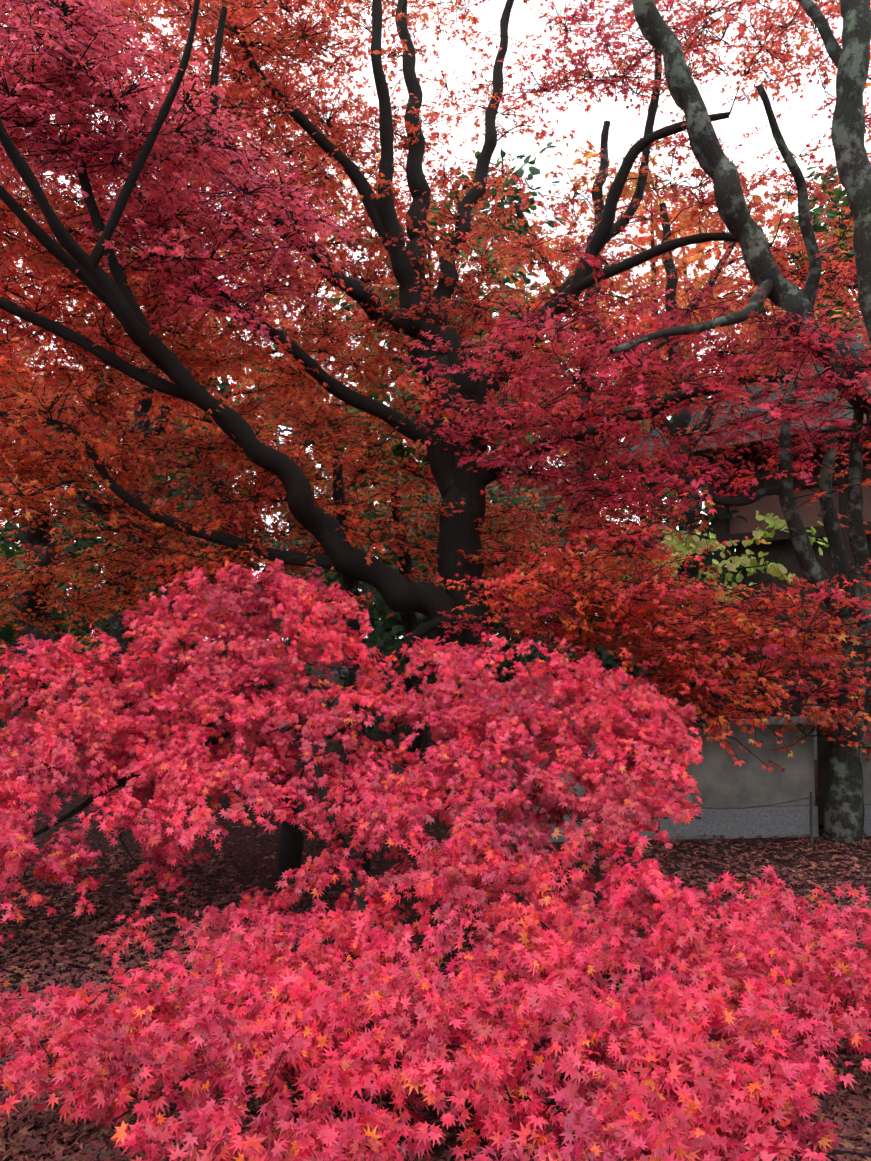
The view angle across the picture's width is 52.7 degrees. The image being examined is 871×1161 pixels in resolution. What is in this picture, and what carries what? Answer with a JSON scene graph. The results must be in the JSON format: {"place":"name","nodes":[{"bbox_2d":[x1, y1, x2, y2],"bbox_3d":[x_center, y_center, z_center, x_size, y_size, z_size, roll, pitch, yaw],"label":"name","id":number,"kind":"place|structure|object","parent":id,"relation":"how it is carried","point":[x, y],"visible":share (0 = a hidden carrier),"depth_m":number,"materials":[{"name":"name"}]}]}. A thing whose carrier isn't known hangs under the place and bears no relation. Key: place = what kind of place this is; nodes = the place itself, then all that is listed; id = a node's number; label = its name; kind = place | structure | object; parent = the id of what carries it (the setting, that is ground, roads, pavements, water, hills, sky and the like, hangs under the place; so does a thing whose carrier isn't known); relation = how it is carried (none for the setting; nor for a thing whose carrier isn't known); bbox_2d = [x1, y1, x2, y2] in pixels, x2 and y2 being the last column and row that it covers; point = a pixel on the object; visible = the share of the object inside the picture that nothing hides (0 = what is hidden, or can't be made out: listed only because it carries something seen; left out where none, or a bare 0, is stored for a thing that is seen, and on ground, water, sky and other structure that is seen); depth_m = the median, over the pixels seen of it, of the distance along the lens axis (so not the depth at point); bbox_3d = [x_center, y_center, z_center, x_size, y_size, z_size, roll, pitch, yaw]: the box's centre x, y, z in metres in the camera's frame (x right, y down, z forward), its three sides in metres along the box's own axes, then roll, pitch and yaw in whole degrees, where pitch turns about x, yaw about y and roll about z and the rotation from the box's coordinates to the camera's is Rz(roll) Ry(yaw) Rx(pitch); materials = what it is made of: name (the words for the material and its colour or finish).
{"place":"outdoors","nodes":[
{"label":"outdoors","id":0,"kind":"place"},
{"bbox_2d":[0,640,870,1160],"bbox_3d":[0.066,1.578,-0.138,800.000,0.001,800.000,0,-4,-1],"label":"ground","id":1,"kind":"structure","parent":0,"point":[252,860],"depth_m":5.87,"materials":[{"name":"brown plant"}]},
{"bbox_2d":[0,120,850,793],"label":"tree limbs","id":2,"kind":"object","parent":1,"relation":"on","point":[118,630],"visible":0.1,"depth_m":10.38,"materials":[{"name":"black plant"}]},
{"bbox_2d":[0,159,858,733],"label":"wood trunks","id":3,"kind":"object","parent":1,"relation":"on","point":[288,643],"visible":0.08,"depth_m":18.22,"materials":[{"name":"plant"}]},
{"bbox_2d":[0,95,854,502],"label":"maple leaves","id":4,"kind":"object","parent":3,"relation":"attached to","point":[690,255],"visible":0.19,"depth_m":18.61,"materials":[{"name":"plant"}]},
{"bbox_2d":[0,139,863,753],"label":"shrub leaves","id":5,"kind":"object","parent":1,"relation":"on","point":[382,633],"visible":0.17,"depth_m":14.58,"materials":[{"name":"plant"}]},
{"bbox_2d":[0,0,870,1160],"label":"maple","id":6,"kind":"object","parent":1,"relation":"on","point":[104,448],"depth_m":7.02,"materials":[{"name":"red plant"}]},
{"bbox_2d":[0,558,870,1160],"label":"weeping maple leaves","id":7,"kind":"object","parent":1,"relation":"on","point":[574,1020],"visible":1,"depth_m":3.49,"materials":[{"name":"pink plant"}]},
{"bbox_2d":[0,0,870,842],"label":"lichen tree trunks","id":8,"kind":"object","parent":1,"relation":"on","point":[844,812],"visible":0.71,"depth_m":6.43,"materials":[{"name":"grey plant"}]},
{"bbox_2d":[0,762,870,1160],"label":"fallen leaves","id":9,"kind":"object","parent":1,"relation":"on","point":[850,1116],"visible":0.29,"depth_m":4.14,"materials":[{"name":"brown plant"}]},
{"bbox_2d":[633,792,812,845],"bbox_3d":[2.189,1.816,6.693,1.378,0.400,0.024,0,-4,-1],"label":"rope rail","id":10,"kind":"object","parent":1,"relation":"on","point":[811,818],"visible":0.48,"depth_m":6.70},
{"bbox_2d":[0,0,870,639],"label":"sky","id":11,"kind":"structure","parent":0,"point":[795,126],"materials":[{"name":"white"}]},
{"bbox_2d":[490,794,870,842],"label":"footing wall","id":12,"kind":"structure","parent":0,"point":[782,821],"depth_m":6.93,"materials":[{"name":"grey concrete"}]},
{"bbox_2d":[480,687,870,809],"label":"wall","id":13,"kind":"structure","parent":12,"relation":"on","point":[721,779],"depth_m":7.02,"materials":[{"name":"grey paint"}]},
{"bbox_2d":[476,656,870,725],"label":"wall coping ends","id":14,"kind":"object","parent":13,"relation":"on","point":[797,719],"depth_m":7.12,"materials":[{"name":"grey tile"}]},
{"bbox_2d":[478,665,870,717],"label":"wall coping tiles","id":15,"kind":"object","parent":13,"relation":"on","point":[798,709],"depth_m":7.05,"materials":[{"name":"grey tile"}]},
{"bbox_2d":[618,325,870,446],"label":"hall roof tiles","id":16,"kind":"object","parent":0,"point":[855,345],"depth_m":12.30,"materials":[{"name":"grey tile"}]},
{"bbox_2d":[813,731,816,759],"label":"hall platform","id":17,"kind":"structure","parent":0,"point":[815,745],"depth_m":11.37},
{"bbox_2d":[628,424,870,681],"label":"hall timber","id":18,"kind":"object","parent":17,"relation":"on","point":[787,559],"visible":0.25,"depth_m":12.35,"materials":[{"name":"brown wood"}]},
{"bbox_2d":[612,406,866,488],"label":"hall eave tiles","id":19,"kind":"object","parent":18,"relation":"on","point":[850,416],"depth_m":11.44,"materials":[{"name":"grey tile"}]},
{"bbox_2d":[729,482,870,533],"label":"hall panels","id":20,"kind":"object","parent":18,"relation":"attached to","point":[769,504],"visible":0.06,"depth_m":12.33,"materials":[{"name":"brown wood"}]}
]}

